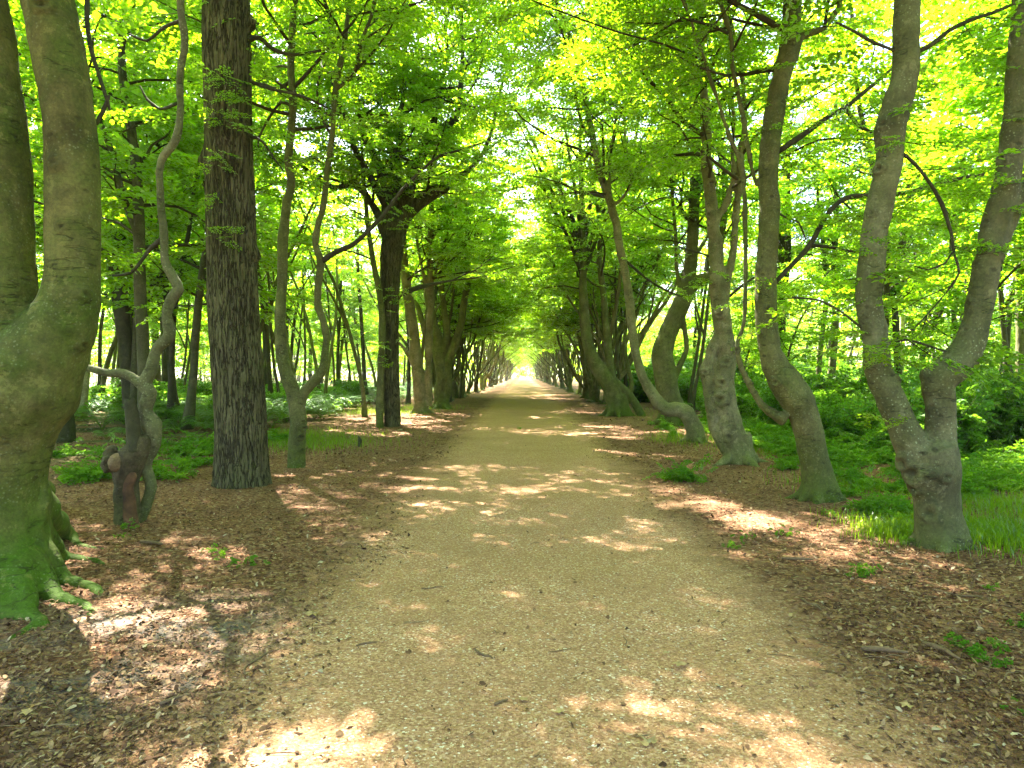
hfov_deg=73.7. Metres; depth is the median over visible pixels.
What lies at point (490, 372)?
beech tree
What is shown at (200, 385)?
bush
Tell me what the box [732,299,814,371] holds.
young tree
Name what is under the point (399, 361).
young tree
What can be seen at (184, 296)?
forest tree
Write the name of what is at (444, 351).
beech tree
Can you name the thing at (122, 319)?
beech tree
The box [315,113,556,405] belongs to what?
beech tree
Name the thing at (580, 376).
beech tree
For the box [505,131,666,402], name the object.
beech tree
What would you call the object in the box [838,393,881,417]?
bush
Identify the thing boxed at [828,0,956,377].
slender tree
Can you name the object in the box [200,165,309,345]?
slender tree
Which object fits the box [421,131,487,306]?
slender tree
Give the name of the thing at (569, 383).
beech tree
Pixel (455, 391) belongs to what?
beech tree
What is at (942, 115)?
slender tree
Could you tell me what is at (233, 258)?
oak tree
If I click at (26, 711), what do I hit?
fallen leaf
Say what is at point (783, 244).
forest tree
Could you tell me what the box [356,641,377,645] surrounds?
fallen stick
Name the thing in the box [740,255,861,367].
young tree
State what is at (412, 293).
slender tree
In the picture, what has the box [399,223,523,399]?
beech tree
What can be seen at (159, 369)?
forest tree
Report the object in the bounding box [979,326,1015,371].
young tree
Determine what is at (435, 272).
slender tree
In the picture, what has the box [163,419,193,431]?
fern
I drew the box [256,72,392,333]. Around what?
slender tree
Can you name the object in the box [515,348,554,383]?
beech tree
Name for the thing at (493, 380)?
beech tree
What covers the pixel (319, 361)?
young tree
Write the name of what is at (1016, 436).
bush
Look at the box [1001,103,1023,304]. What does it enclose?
forest tree
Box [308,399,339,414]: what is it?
fern
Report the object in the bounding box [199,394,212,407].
bush
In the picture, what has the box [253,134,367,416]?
slender tree
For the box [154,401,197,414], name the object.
fern
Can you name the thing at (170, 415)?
fern
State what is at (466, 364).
beech tree
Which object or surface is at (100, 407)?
fern
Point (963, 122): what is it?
slender tree
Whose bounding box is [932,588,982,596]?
fallen stick
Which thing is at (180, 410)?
fern
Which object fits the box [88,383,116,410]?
bush
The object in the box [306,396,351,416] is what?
fern
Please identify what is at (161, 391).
bush
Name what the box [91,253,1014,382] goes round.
wood
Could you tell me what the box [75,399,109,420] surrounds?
fern
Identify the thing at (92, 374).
young tree
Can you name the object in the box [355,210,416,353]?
forest tree
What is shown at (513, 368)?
beech tree
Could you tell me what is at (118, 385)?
slender tree
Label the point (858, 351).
young tree
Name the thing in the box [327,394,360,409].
fern
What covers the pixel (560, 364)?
beech tree
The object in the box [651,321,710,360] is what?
young tree
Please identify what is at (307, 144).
sky
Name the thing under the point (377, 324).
forest tree
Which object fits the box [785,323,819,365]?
young tree
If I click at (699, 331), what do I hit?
slender tree
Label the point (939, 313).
forest tree
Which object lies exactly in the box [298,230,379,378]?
forest tree
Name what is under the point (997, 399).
bush
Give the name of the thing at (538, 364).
beech tree
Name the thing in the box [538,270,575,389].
beech tree
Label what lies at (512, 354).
beech tree
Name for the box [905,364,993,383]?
bush
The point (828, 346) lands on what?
slender tree
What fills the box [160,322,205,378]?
young tree
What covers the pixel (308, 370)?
young tree
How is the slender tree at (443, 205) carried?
on the ground at (420, 425)
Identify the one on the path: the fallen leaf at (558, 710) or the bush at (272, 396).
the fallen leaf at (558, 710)
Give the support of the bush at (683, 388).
on the ground at (420, 425)
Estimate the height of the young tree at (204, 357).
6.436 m
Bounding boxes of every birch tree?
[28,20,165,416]
[845,89,980,374]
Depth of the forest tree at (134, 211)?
15.09 m
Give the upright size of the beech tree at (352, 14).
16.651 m
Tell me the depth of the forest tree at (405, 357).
61.72 m
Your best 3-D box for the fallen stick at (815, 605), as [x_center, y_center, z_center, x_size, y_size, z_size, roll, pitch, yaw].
[2.068,1.512,4.698,0.057,0.016,0.256,0,1,-12]
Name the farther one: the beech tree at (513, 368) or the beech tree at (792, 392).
the beech tree at (513, 368)
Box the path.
[151,378,936,767]
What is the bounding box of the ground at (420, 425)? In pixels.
[0,375,1023,767]
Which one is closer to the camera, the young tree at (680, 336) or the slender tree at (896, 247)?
the slender tree at (896, 247)
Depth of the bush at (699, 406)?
24.44 m
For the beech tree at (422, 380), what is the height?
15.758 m
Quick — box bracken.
[89,380,473,406]
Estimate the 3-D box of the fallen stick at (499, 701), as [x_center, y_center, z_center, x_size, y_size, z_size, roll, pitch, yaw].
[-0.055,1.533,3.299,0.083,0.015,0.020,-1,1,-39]
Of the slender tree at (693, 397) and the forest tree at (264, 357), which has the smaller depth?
the slender tree at (693, 397)
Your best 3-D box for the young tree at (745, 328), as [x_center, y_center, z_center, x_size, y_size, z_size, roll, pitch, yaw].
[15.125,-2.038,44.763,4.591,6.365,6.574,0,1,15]
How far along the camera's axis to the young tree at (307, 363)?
79.91 m
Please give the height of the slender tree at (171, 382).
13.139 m
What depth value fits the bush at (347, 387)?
39.39 m
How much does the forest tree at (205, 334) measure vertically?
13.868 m
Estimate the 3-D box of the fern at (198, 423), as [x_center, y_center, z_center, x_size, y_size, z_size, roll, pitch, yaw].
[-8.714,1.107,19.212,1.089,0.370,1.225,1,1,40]
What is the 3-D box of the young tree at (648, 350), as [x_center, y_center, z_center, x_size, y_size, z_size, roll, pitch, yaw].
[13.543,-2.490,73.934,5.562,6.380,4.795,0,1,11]
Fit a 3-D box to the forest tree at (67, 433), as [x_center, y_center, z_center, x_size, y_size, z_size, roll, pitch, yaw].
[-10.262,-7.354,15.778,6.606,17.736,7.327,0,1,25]
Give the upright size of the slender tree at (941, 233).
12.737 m
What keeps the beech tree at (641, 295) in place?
on the ground at (420, 425)
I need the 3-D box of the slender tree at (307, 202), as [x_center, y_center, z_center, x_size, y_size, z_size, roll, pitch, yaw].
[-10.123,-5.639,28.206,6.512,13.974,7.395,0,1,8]
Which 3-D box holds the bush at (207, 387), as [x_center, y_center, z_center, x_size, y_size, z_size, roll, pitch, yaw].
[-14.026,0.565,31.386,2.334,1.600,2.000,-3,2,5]
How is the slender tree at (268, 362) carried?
on the ground at (420, 425)
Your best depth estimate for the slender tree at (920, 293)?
34.94 m
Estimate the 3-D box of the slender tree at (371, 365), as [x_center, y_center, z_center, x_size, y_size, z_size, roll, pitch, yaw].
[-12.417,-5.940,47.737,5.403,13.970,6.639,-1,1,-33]
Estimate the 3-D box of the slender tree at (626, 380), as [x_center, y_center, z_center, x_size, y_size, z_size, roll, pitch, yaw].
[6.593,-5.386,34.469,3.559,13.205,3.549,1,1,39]
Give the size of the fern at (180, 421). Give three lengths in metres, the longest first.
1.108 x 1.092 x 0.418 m
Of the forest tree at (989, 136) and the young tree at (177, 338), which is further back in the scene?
the young tree at (177, 338)
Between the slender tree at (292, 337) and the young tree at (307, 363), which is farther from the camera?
the young tree at (307, 363)
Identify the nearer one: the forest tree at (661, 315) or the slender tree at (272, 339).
the slender tree at (272, 339)
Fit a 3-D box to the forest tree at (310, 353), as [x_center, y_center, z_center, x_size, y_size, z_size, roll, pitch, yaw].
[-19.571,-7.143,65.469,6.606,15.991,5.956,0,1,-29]
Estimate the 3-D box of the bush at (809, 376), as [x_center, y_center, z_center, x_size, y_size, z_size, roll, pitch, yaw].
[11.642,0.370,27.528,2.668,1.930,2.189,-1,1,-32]
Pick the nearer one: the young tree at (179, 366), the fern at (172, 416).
the fern at (172, 416)
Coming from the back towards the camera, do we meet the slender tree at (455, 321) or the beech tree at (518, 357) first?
the beech tree at (518, 357)
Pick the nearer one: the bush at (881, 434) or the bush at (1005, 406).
the bush at (881, 434)
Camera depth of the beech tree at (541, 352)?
97.89 m
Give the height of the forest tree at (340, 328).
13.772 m
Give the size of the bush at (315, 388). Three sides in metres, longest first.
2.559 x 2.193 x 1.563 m
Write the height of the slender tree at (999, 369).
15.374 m
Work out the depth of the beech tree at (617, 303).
28.90 m
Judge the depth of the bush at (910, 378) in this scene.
21.83 m
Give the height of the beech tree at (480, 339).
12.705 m
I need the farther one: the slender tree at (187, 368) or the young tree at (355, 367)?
the young tree at (355, 367)
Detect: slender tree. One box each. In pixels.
[95,40,201,417]
[96,95,264,409]
[97,216,120,386]
[114,140,196,410]
[129,7,192,327]
[143,77,204,420]
[156,230,198,381]
[156,252,200,390]
[159,156,256,337]
[172,141,340,289]
[175,13,284,211]
[183,173,292,282]
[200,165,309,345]
[252,97,301,393]
[252,102,380,395]
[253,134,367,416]
[255,176,320,388]
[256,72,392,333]
[256,184,295,377]
[258,184,377,394]
[260,166,344,386]
[263,205,324,368]
[275,193,368,389]
[280,151,348,374]
[287,181,324,358]
[296,66,491,343]
[306,191,376,383]
[313,207,376,392]
[330,122,382,400]
[355,165,414,404]
[400,253,458,400]
[410,187,482,398]
[416,121,516,363]
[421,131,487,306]
[450,183,480,401]
[541,182,640,353]
[558,118,704,380]
[607,16,798,410]
[624,197,672,387]
[640,37,792,405]
[692,172,742,358]
[788,185,853,357]
[813,241,858,364]
[819,64,986,361]
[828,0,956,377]
[832,189,960,324]
[880,0,1014,388]
[894,56,1002,392]
[899,183,928,360]
[905,2,1000,336]
[920,112,1002,373]
[1002,276,1014,375]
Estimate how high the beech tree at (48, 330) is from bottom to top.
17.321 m
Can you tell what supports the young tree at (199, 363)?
on the ground at (420, 425)
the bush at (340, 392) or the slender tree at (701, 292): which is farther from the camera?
the slender tree at (701, 292)
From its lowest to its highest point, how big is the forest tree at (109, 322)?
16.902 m
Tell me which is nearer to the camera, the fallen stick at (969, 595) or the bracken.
the fallen stick at (969, 595)
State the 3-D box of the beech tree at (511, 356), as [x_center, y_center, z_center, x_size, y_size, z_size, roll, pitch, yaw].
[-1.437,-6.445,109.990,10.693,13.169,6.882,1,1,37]
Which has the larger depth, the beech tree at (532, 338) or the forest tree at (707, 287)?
the forest tree at (707, 287)
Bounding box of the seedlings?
[112,426,1023,715]
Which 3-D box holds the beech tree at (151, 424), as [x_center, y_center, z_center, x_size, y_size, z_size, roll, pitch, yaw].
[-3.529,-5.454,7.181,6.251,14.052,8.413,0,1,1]
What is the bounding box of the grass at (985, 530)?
[191,389,1023,564]
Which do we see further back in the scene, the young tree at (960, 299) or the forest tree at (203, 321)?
the forest tree at (203, 321)
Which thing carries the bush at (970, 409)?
on the ground at (420, 425)
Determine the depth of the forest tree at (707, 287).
66.22 m
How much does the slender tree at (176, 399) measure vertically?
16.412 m
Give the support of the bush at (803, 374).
on the ground at (420, 425)
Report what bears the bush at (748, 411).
on the ground at (420, 425)
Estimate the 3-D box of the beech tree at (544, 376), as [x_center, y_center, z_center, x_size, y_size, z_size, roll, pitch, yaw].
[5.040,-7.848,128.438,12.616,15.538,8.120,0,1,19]
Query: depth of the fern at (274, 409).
20.76 m
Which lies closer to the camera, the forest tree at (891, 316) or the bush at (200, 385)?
the bush at (200, 385)
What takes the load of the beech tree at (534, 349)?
on the ground at (420, 425)
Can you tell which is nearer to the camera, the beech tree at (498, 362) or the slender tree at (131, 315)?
the slender tree at (131, 315)
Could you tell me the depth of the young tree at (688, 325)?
40.17 m
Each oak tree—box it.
[137,0,603,427]
[186,0,390,488]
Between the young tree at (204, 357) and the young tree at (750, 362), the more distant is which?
the young tree at (204, 357)
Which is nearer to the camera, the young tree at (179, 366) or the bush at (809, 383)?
the bush at (809, 383)
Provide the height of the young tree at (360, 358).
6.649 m
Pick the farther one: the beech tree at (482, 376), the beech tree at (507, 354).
the beech tree at (507, 354)
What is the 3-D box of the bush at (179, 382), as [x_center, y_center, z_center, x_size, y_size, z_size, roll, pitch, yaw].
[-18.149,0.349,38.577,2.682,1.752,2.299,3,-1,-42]
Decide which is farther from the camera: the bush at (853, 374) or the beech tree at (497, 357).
the beech tree at (497, 357)
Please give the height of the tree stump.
1.477 m
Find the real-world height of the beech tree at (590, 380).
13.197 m
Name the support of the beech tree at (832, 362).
on the ground at (420, 425)
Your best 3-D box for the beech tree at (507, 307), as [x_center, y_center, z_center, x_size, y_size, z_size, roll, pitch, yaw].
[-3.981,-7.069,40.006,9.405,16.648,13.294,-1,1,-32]
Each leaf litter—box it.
[52,398,1014,464]
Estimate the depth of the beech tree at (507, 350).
91.24 m
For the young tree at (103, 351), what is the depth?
57.82 m
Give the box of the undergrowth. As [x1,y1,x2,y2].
[582,338,1014,401]
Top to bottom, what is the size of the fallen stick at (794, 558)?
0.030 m
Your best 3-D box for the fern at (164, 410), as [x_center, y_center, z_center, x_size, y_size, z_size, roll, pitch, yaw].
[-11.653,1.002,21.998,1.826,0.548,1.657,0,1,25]
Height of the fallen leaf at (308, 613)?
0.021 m
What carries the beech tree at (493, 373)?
on the ground at (420, 425)
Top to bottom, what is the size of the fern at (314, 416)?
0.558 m
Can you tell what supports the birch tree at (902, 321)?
on the ground at (420, 425)
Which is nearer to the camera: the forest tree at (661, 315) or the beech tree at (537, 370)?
the forest tree at (661, 315)
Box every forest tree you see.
[8,0,167,77]
[10,0,319,433]
[15,0,202,442]
[18,4,197,251]
[28,126,43,287]
[29,123,110,303]
[37,10,262,403]
[80,7,328,324]
[95,279,158,388]
[96,284,189,384]
[101,0,377,429]
[101,70,206,321]
[106,236,207,385]
[149,295,187,385]
[150,318,190,335]
[182,292,273,336]
[183,184,299,339]
[189,315,262,344]
[190,113,322,384]
[259,172,338,385]
[262,273,314,344]
[270,273,302,381]
[288,193,380,380]
[289,273,332,379]
[290,320,317,366]
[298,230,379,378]
[299,274,345,383]
[312,192,400,366]
[336,266,377,381]
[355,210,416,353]
[356,278,406,346]
[371,242,420,390]
[637,285,669,358]
[663,169,748,356]
[684,224,743,354]
[689,40,873,352]
[689,218,755,363]
[739,0,987,330]
[786,239,815,353]
[787,194,851,364]
[798,304,828,358]
[804,39,993,382]
[814,200,859,361]
[830,162,942,364]
[840,0,1023,226]
[841,196,952,345]
[864,0,1023,243]
[890,104,1013,371]
[905,214,1012,340]
[963,33,1023,314]
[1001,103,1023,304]
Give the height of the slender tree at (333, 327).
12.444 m
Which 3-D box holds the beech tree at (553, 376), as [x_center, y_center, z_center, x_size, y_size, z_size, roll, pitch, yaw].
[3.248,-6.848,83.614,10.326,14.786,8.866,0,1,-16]
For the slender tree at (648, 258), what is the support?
on the ground at (420, 425)
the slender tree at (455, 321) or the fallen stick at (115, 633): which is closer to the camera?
the fallen stick at (115, 633)
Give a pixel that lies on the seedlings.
(976, 650)
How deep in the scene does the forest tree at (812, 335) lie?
91.97 m
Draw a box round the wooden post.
[358,436,361,446]
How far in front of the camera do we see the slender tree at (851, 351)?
44.67 m
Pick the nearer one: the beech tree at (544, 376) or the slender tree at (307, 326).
the slender tree at (307, 326)
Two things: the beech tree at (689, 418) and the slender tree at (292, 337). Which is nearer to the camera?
the beech tree at (689, 418)
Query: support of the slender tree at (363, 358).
on the ground at (420, 425)
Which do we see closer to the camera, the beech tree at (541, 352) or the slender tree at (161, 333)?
the slender tree at (161, 333)
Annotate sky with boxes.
[30,0,1014,374]
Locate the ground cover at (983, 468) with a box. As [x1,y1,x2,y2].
[50,411,1023,519]
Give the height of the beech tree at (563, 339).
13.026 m
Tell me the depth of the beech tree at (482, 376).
67.02 m
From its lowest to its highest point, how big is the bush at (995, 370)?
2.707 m
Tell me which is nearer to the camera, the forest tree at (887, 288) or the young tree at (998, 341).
the forest tree at (887, 288)
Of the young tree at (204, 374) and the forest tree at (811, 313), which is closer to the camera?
the young tree at (204, 374)
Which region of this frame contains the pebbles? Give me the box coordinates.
[18,497,1014,767]
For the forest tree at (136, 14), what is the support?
on the ground at (420, 425)
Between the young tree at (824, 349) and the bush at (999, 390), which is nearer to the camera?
the bush at (999, 390)
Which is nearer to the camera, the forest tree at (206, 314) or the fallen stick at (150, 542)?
the fallen stick at (150, 542)
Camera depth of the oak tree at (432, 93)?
20.45 m
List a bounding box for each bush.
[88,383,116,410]
[97,377,179,414]
[154,383,187,391]
[176,377,210,390]
[182,383,211,409]
[185,381,211,409]
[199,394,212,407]
[265,383,281,393]
[265,390,287,411]
[297,380,335,394]
[308,392,333,407]
[320,387,349,404]
[329,376,374,400]
[655,377,702,409]
[684,388,750,417]
[693,372,763,412]
[698,392,762,417]
[701,394,759,419]
[748,375,825,424]
[757,380,843,403]
[786,400,876,444]
[799,365,856,390]
[802,366,846,384]
[803,369,841,390]
[805,374,839,394]
[811,358,896,397]
[814,387,878,430]
[816,390,881,430]
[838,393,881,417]
[845,364,861,380]
[845,412,967,452]
[847,365,1002,453]
[853,366,905,399]
[857,382,987,434]
[894,369,969,395]
[901,377,959,400]
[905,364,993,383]
[908,357,1000,374]
[909,397,997,442]
[958,374,995,392]
[959,386,1011,436]
[962,364,1023,439]
[966,366,1023,423]
[984,405,1023,444]
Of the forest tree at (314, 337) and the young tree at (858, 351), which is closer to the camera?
the young tree at (858, 351)
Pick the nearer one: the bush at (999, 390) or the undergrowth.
the bush at (999, 390)
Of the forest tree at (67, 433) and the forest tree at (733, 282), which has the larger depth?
the forest tree at (733, 282)
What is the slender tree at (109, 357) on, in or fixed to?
on the ground at (420, 425)
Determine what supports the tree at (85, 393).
on the ground at (420, 425)
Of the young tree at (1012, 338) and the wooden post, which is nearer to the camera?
the wooden post
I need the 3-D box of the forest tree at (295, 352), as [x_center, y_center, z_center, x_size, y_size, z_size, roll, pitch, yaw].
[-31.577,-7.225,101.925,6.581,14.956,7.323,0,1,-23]
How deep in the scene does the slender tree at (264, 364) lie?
40.07 m
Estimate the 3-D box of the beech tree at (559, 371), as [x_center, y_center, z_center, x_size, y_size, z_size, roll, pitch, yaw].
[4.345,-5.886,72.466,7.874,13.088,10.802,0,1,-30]
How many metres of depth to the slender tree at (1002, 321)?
19.59 m
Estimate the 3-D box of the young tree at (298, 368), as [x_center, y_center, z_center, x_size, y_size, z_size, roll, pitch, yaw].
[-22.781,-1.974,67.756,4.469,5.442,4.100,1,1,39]
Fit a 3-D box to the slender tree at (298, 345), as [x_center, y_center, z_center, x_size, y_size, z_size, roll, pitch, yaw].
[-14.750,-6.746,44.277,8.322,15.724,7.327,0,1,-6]
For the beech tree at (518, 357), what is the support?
on the ground at (420, 425)
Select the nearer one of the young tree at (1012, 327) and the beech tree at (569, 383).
the young tree at (1012, 327)
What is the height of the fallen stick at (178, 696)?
0.022 m
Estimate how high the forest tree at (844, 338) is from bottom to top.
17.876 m
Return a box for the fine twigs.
[0,470,1023,767]
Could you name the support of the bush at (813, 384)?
on the ground at (420, 425)
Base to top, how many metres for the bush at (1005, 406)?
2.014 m
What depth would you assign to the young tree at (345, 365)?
67.40 m
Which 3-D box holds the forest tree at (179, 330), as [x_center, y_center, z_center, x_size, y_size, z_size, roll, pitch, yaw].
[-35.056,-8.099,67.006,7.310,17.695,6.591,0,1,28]
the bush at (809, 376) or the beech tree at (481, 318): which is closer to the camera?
the bush at (809, 376)
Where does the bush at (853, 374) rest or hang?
on the ground at (420, 425)
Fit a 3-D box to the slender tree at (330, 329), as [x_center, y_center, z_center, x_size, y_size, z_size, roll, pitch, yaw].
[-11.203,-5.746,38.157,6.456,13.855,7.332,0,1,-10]
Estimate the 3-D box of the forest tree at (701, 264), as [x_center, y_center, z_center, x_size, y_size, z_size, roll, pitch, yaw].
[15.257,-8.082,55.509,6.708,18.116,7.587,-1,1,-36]
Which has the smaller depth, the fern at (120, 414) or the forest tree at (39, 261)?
the fern at (120, 414)
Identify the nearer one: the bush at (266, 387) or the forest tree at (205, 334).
the bush at (266, 387)
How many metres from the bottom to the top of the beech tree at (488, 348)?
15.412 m
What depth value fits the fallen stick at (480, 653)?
3.85 m
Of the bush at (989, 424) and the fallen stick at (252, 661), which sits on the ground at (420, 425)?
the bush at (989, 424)
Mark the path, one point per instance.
(541, 452)
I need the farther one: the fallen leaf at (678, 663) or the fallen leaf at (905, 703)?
the fallen leaf at (678, 663)
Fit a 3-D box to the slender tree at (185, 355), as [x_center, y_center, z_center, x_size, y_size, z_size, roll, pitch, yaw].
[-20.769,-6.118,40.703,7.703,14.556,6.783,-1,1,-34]
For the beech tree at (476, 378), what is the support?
on the ground at (420, 425)
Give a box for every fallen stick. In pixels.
[109,628,136,635]
[112,715,148,733]
[140,540,162,544]
[159,692,189,704]
[209,612,235,615]
[243,648,280,674]
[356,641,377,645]
[474,649,492,658]
[494,698,507,704]
[782,557,813,559]
[799,597,821,610]
[861,645,907,652]
[921,641,959,658]
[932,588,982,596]
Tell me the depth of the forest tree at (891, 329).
39.80 m
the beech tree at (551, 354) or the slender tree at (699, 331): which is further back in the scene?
the beech tree at (551, 354)
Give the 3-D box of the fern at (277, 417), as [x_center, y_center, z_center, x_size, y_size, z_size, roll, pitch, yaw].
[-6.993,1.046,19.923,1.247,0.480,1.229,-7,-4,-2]
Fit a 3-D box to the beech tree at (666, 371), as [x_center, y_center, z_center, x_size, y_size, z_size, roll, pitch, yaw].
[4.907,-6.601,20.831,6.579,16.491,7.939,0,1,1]
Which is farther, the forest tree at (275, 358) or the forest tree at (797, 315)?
the forest tree at (275, 358)
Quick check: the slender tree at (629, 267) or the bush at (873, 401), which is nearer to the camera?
the bush at (873, 401)
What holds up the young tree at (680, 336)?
on the ground at (420, 425)
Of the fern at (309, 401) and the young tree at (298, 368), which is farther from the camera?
the young tree at (298, 368)
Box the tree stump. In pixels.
[100,398,151,524]
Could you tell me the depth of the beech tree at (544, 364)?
93.12 m
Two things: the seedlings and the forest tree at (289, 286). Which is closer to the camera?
the seedlings
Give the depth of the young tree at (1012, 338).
38.08 m
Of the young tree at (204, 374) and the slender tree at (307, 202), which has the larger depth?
the young tree at (204, 374)
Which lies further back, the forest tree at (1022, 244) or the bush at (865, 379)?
the bush at (865, 379)
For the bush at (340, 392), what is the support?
on the ground at (420, 425)
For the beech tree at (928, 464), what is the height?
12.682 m
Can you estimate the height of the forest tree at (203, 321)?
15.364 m
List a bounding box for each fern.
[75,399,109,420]
[75,408,124,428]
[88,394,119,413]
[92,429,124,438]
[103,403,167,420]
[123,407,179,416]
[153,400,209,420]
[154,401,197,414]
[156,407,198,420]
[159,412,180,421]
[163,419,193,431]
[164,413,197,428]
[170,408,210,421]
[183,416,213,428]
[196,399,212,413]
[196,402,212,417]
[199,421,213,430]
[266,398,288,419]
[266,406,286,416]
[267,410,288,427]
[276,395,327,414]
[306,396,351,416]
[306,402,337,418]
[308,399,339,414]
[309,394,350,409]
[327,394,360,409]
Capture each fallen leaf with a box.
[19,708,32,714]
[305,610,319,616]
[554,707,563,712]
[634,735,657,745]
[672,661,686,665]
[898,701,912,708]
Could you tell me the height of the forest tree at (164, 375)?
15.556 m
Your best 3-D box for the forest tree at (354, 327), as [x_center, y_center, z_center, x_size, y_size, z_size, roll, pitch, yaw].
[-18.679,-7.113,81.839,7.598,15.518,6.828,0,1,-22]
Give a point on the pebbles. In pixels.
(468, 703)
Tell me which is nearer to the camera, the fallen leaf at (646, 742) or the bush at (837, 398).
the fallen leaf at (646, 742)
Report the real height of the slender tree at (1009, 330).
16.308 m
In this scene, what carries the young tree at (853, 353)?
on the ground at (420, 425)
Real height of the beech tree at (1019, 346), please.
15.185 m
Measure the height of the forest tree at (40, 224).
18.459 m
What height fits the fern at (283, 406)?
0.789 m
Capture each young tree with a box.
[90,333,115,383]
[91,331,116,364]
[148,299,209,381]
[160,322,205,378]
[175,317,211,381]
[175,337,209,379]
[176,333,210,381]
[199,333,209,369]
[270,338,302,377]
[289,323,342,380]
[298,346,332,376]
[306,341,335,382]
[330,328,372,380]
[344,334,377,381]
[345,332,406,373]
[366,346,406,372]
[399,332,424,386]
[617,318,692,367]
[627,317,664,365]
[627,332,650,370]
[628,334,654,364]
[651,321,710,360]
[673,290,754,367]
[695,257,816,382]
[730,306,758,364]
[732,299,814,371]
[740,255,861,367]
[744,319,803,363]
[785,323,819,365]
[799,328,856,363]
[824,309,892,364]
[839,343,861,362]
[884,200,1023,385]
[932,290,1015,365]
[962,292,1015,373]
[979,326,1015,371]
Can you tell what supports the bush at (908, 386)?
on the ground at (420, 425)
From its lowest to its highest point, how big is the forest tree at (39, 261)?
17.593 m
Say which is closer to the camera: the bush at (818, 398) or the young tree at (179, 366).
the bush at (818, 398)
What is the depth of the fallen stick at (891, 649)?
3.90 m
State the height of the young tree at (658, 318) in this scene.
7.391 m
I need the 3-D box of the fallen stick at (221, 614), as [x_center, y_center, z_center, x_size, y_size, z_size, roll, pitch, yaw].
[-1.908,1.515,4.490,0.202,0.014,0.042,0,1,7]
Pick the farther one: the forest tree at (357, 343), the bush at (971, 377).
the forest tree at (357, 343)
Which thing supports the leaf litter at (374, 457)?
on the ground at (420, 425)
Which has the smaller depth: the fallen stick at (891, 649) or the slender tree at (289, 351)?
the fallen stick at (891, 649)
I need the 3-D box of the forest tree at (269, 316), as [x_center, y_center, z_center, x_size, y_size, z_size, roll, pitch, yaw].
[-10.226,-8.040,22.686,7.945,18.970,7.024,0,1,10]
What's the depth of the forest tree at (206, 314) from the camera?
49.45 m
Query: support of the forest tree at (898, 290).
on the ground at (420, 425)
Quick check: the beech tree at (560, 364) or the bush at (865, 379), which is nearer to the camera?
the bush at (865, 379)
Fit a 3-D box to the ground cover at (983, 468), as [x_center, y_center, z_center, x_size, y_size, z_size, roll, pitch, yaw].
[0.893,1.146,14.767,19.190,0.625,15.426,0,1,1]
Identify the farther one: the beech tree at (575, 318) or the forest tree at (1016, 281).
the beech tree at (575, 318)
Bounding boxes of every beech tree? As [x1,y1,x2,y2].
[0,0,110,638]
[25,16,202,421]
[86,0,339,520]
[93,0,567,467]
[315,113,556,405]
[331,122,546,402]
[341,134,547,400]
[347,89,546,409]
[359,61,534,413]
[377,243,536,397]
[379,148,534,396]
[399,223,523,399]
[401,174,542,397]
[419,0,731,443]
[434,0,995,503]
[454,302,517,395]
[464,238,518,393]
[466,213,535,392]
[466,338,520,385]
[470,270,517,388]
[470,295,524,391]
[473,271,528,390]
[475,41,786,379]
[478,1,679,416]
[483,278,529,388]
[485,282,522,386]
[485,328,527,387]
[485,340,523,384]
[486,280,529,386]
[488,344,522,383]
[494,348,526,377]
[495,345,522,384]
[497,45,757,406]
[499,348,527,382]
[499,352,525,375]
[500,79,740,404]
[504,157,683,400]
[504,354,526,380]
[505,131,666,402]
[506,360,526,380]
[507,148,704,397]
[507,162,680,396]
[509,224,583,393]
[511,191,706,399]
[514,320,576,391]
[515,248,575,392]
[515,329,572,388]
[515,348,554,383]
[517,224,627,395]
[518,351,551,382]
[519,328,557,385]
[521,346,551,384]
[522,336,558,386]
[523,335,553,369]
[525,355,542,380]
[526,338,572,387]
[526,351,545,382]
[528,328,563,375]
[529,341,560,385]
[530,333,578,390]
[536,0,998,466]
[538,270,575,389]
[568,0,812,426]
[698,0,1023,553]
[739,95,907,380]
[857,0,1023,387]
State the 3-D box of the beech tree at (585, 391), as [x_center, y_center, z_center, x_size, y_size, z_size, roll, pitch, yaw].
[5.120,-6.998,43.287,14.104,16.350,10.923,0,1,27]
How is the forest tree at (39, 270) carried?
on the ground at (420, 425)
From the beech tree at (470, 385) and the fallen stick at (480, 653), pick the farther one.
the beech tree at (470, 385)
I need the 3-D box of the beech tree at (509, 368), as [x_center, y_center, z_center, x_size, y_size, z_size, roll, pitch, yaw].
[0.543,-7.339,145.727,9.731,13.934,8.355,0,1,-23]
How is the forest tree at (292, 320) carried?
on the ground at (420, 425)
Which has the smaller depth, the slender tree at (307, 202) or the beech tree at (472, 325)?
the slender tree at (307, 202)
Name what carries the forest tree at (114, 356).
on the ground at (420, 425)
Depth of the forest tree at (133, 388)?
23.07 m
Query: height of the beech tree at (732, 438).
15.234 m
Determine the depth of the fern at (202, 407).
24.52 m
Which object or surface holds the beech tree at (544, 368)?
on the ground at (420, 425)
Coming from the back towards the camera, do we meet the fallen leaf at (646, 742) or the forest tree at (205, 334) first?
the forest tree at (205, 334)
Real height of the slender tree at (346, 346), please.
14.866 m

